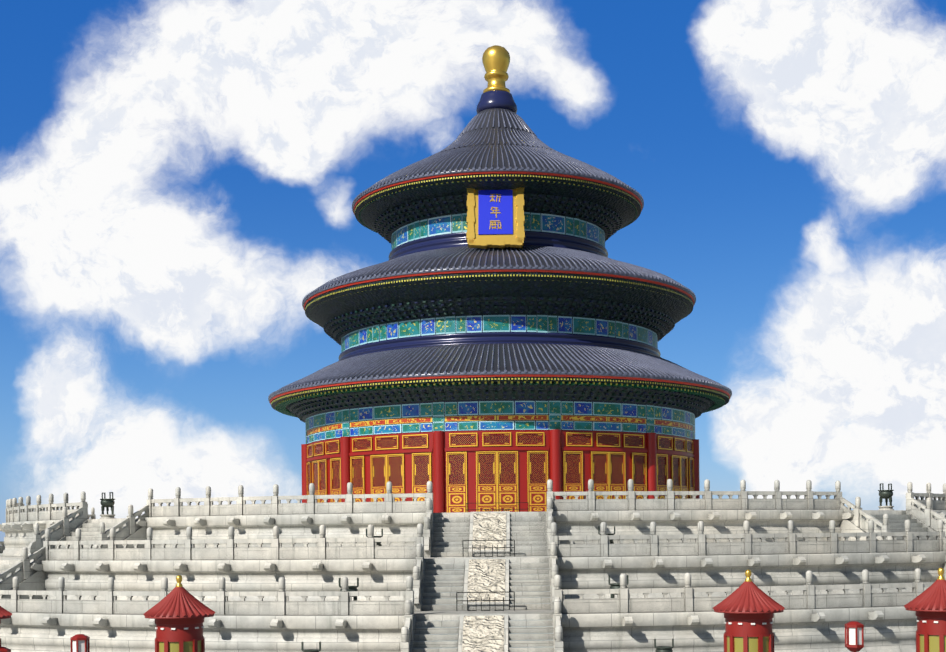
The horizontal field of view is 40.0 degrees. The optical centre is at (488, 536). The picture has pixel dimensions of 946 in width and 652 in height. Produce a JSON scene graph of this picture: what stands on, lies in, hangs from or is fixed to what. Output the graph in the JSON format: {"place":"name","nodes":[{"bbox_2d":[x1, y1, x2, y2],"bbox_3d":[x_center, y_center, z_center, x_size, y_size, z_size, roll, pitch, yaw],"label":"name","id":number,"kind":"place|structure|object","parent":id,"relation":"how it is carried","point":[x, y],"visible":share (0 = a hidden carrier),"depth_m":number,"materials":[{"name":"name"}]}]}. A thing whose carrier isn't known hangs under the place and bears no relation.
{"place":"outdoors","nodes":[
{"label":"outdoors","id":0,"kind":"place"},
{"bbox_2d":[0,0,945,540],"label":"sky","id":1,"kind":"structure","parent":0,"point":[177,177],"materials":[{"name":"blue"}]},
{"label":"ground","id":2,"kind":"structure","parent":0,"visible":0},
{"bbox_2d":[0,647,10,651],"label":"lamp","id":3,"kind":"object","parent":2,"relation":"on","point":[3,649],"visible":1,"depth_m":33.12,"materials":[{"name":"red"}]},
{"bbox_2d":[0,606,11,646],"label":"kiosk","id":4,"kind":"object","parent":2,"relation":"on","point":[5,614],"visible":1,"depth_m":33.27,"materials":[{"name":"red"}]},
{"bbox_2d":[70,634,89,651],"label":"lamp","id":5,"kind":"object","parent":2,"relation":"on","point":[80,642],"visible":1,"depth_m":33.05,"materials":[{"name":"red"}]},
{"bbox_2d":[143,575,214,651],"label":"kiosk","id":6,"kind":"object","parent":2,"relation":"on","point":[179,613],"visible":1,"depth_m":32.64,"materials":[{"name":"red"}]},
{"bbox_2d":[301,642,320,651],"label":"burner","id":7,"kind":"object","parent":2,"relation":"on","point":[309,650],"visible":1,"depth_m":47.73,"materials":[{"name":"brown metal"}]},
{"bbox_2d":[0,510,945,651],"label":"terraces","id":8,"kind":"object","parent":2,"relation":"on","point":[894,629],"visible":0.4,"depth_m":55.49,"materials":[{"name":"stone"}]},
{"bbox_2d":[100,492,114,518],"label":"burner","id":9,"kind":"object","parent":8,"relation":"on","point":[107,503],"visible":1,"depth_m":70.40,"materials":[{"name":"brown metal"}]},
{"bbox_2d":[339,578,358,600],"bbox_3d":[-5.587,2.355,51.907,0.801,1.390,0.801,-1,0,1],"label":"burner","id":10,"kind":"object","parent":8,"relation":"on","point":[352,588],"visible":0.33,"depth_m":51.80,"materials":[{"name":"brown metal"}]},
{"bbox_2d":[366,529,382,545],"bbox_3d":[-5.045,0.326,57.386,0.759,1.317,0.759,-1,0,1],"label":"burner","id":11,"kind":"object","parent":8,"relation":"on","point":[379,544],"visible":0.33,"depth_m":57.28,"materials":[{"name":"brown metal"}]},
{"bbox_2d":[0,479,945,628],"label":"balustrades","id":12,"kind":"object","parent":8,"relation":"on","point":[622,602],"visible":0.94,"depth_m":56.35,"materials":[{"name":"stone"}]},
{"bbox_2d":[456,502,527,610],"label":"fences","id":13,"kind":"object","parent":8,"relation":"on","point":[492,547],"visible":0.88,"depth_m":57.99,"materials":[{"name":"black metal"}]},
{"bbox_2d":[308,212,692,512],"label":"hall body","id":14,"kind":"structure","parent":8,"relation":"on","point":[534,238],"depth_m":83.93,"materials":[{"name":"red wood"}]},
{"bbox_2d":[353,108,642,240],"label":"upper roof","id":15,"kind":"structure","parent":14,"relation":"on","point":[622,208],"depth_m":87.39,"materials":[{"name":"blue tile"}]},
{"bbox_2d":[466,187,524,248],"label":"plaque","id":16,"kind":"object","parent":15,"relation":"attached to","point":[495,218],"visible":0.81,"depth_m":84.84,"materials":[{"name":"gold metal"}]},
{"bbox_2d":[476,45,516,113],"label":"finial","id":17,"kind":"object","parent":15,"relation":"on","point":[496,63],"visible":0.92,"depth_m":94.09,"materials":[{"name":"gold metal"}]},
{"bbox_2d":[352,108,643,210],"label":"roof tiles","id":18,"kind":"object","parent":15,"relation":"on","point":[544,148],"visible":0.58,"depth_m":88.43,"materials":[{"name":"tile"}]},
{"bbox_2d":[374,194,621,242],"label":"eave brackets","id":19,"kind":"object","parent":15,"relation":"attached to","point":[608,229],"visible":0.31,"depth_m":89.26,"materials":[{"name":"green wood"}]},
{"bbox_2d":[355,175,640,232],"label":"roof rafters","id":20,"kind":"object","parent":15,"relation":"attached to","point":[363,208],"visible":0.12,"depth_m":86.72,"materials":[{"name":"green wood"}]},
{"bbox_2d":[303,245,694,343],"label":"roof base","id":21,"kind":"object","parent":14,"relation":"on","point":[499,287],"visible":0.48,"depth_m":83.28,"materials":[{"name":"blue tile"}]},
{"bbox_2d":[302,245,695,305],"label":"roof tiles","id":22,"kind":"object","parent":21,"relation":"on","point":[442,252],"visible":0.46,"depth_m":84.15,"materials":[{"name":"tile"}]},
{"bbox_2d":[305,274,692,318],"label":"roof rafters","id":23,"kind":"object","parent":21,"relation":"attached to","point":[501,275],"visible":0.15,"depth_m":82.60,"materials":[{"name":"green wood"}]},
{"bbox_2d":[324,297,674,344],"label":"eave brackets","id":24,"kind":"object","parent":21,"relation":"attached to","point":[337,335],"visible":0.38,"depth_m":85.38,"materials":[{"name":"green wood"}]},
{"bbox_2d":[305,212,694,443],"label":"bands","id":25,"kind":"object","parent":14,"relation":"attached to","point":[483,415],"visible":0.6,"depth_m":83.83,"materials":[{"name":"blue"}]},
{"bbox_2d":[269,343,730,421],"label":"roof base","id":26,"kind":"object","parent":14,"relation":"on","point":[467,375],"visible":0.25,"depth_m":81.02,"materials":[{"name":"blue tile"}]},
{"bbox_2d":[268,343,731,400],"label":"roof tiles","id":27,"kind":"object","parent":26,"relation":"on","point":[649,362],"visible":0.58,"depth_m":82.48,"materials":[{"name":"tile"}]},
{"bbox_2d":[271,378,728,416],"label":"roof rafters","id":28,"kind":"object","parent":26,"relation":"attached to","point":[717,400],"visible":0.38,"depth_m":81.80,"materials":[{"name":"green wood"}]},
{"bbox_2d":[288,383,712,422],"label":"eave brackets","id":29,"kind":"object","parent":26,"relation":"attached to","point":[301,416],"visible":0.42,"depth_m":83.02,"materials":[{"name":"green wood"}]},
{"bbox_2d":[301,429,699,512],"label":"doors","id":30,"kind":"structure","parent":14,"relation":"attached to","point":[496,479],"depth_m":81.97,"materials":[{"name":"red wood"}]},
{"bbox_2d":[598,526,614,543],"bbox_3d":[5.201,0.219,57.157,0.759,1.317,0.759,-1,0,1],"label":"burner","id":31,"kind":"object","parent":8,"relation":"on","point":[611,541],"visible":0.27,"depth_m":57.06,"materials":[{"name":"brown metal"}]},
{"bbox_2d":[608,575,628,597],"bbox_3d":[5.162,2.243,51.620,0.801,1.390,0.801,-1,0,1],"label":"burner","id":32,"kind":"object","parent":8,"relation":"on","point":[615,586],"visible":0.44,"depth_m":51.51,"materials":[{"name":"brown metal"}]},
{"bbox_2d":[878,483,893,509],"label":"burner","id":33,"kind":"object","parent":8,"relation":"on","point":[886,495],"visible":1,"depth_m":69.35,"materials":[{"name":"brown metal"}]},
{"bbox_2d":[0,497,945,651],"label":"staircase","id":34,"kind":"structure","parent":2,"relation":"on","point":[30,579],"depth_m":60.46,"materials":[{"name":"white stone"}]},
{"bbox_2d":[0,515,935,651],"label":"stair steps","id":35,"kind":"structure","parent":34,"relation":"on","point":[529,586],"depth_m":54.30,"materials":[{"name":"grey stone"}]},
{"bbox_2d":[462,513,505,651],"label":"ramp","id":36,"kind":"structure","parent":34,"relation":"on","point":[483,633],"depth_m":53.71,"materials":[{"name":"white stone"}]},
{"bbox_2d":[654,638,673,651],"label":"burner","id":37,"kind":"object","parent":2,"relation":"on","point":[663,648],"visible":1,"depth_m":47.39,"materials":[{"name":"brown metal"}]},
{"bbox_2d":[713,569,784,651],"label":"kiosk","id":38,"kind":"object","parent":2,"relation":"on","point":[748,608],"visible":1,"depth_m":32.28,"materials":[{"name":"red"}]},
{"bbox_2d":[845,621,863,651],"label":"lamp","id":39,"kind":"object","parent":2,"relation":"on","point":[854,636],"visible":1,"depth_m":32.55,"materials":[{"name":"red"}]},
{"bbox_2d":[904,568,945,651],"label":"kiosk","id":40,"kind":"object","parent":2,"relation":"on","point":[928,606],"visible":1,"depth_m":32.25,"materials":[{"name":"red"}]}
]}

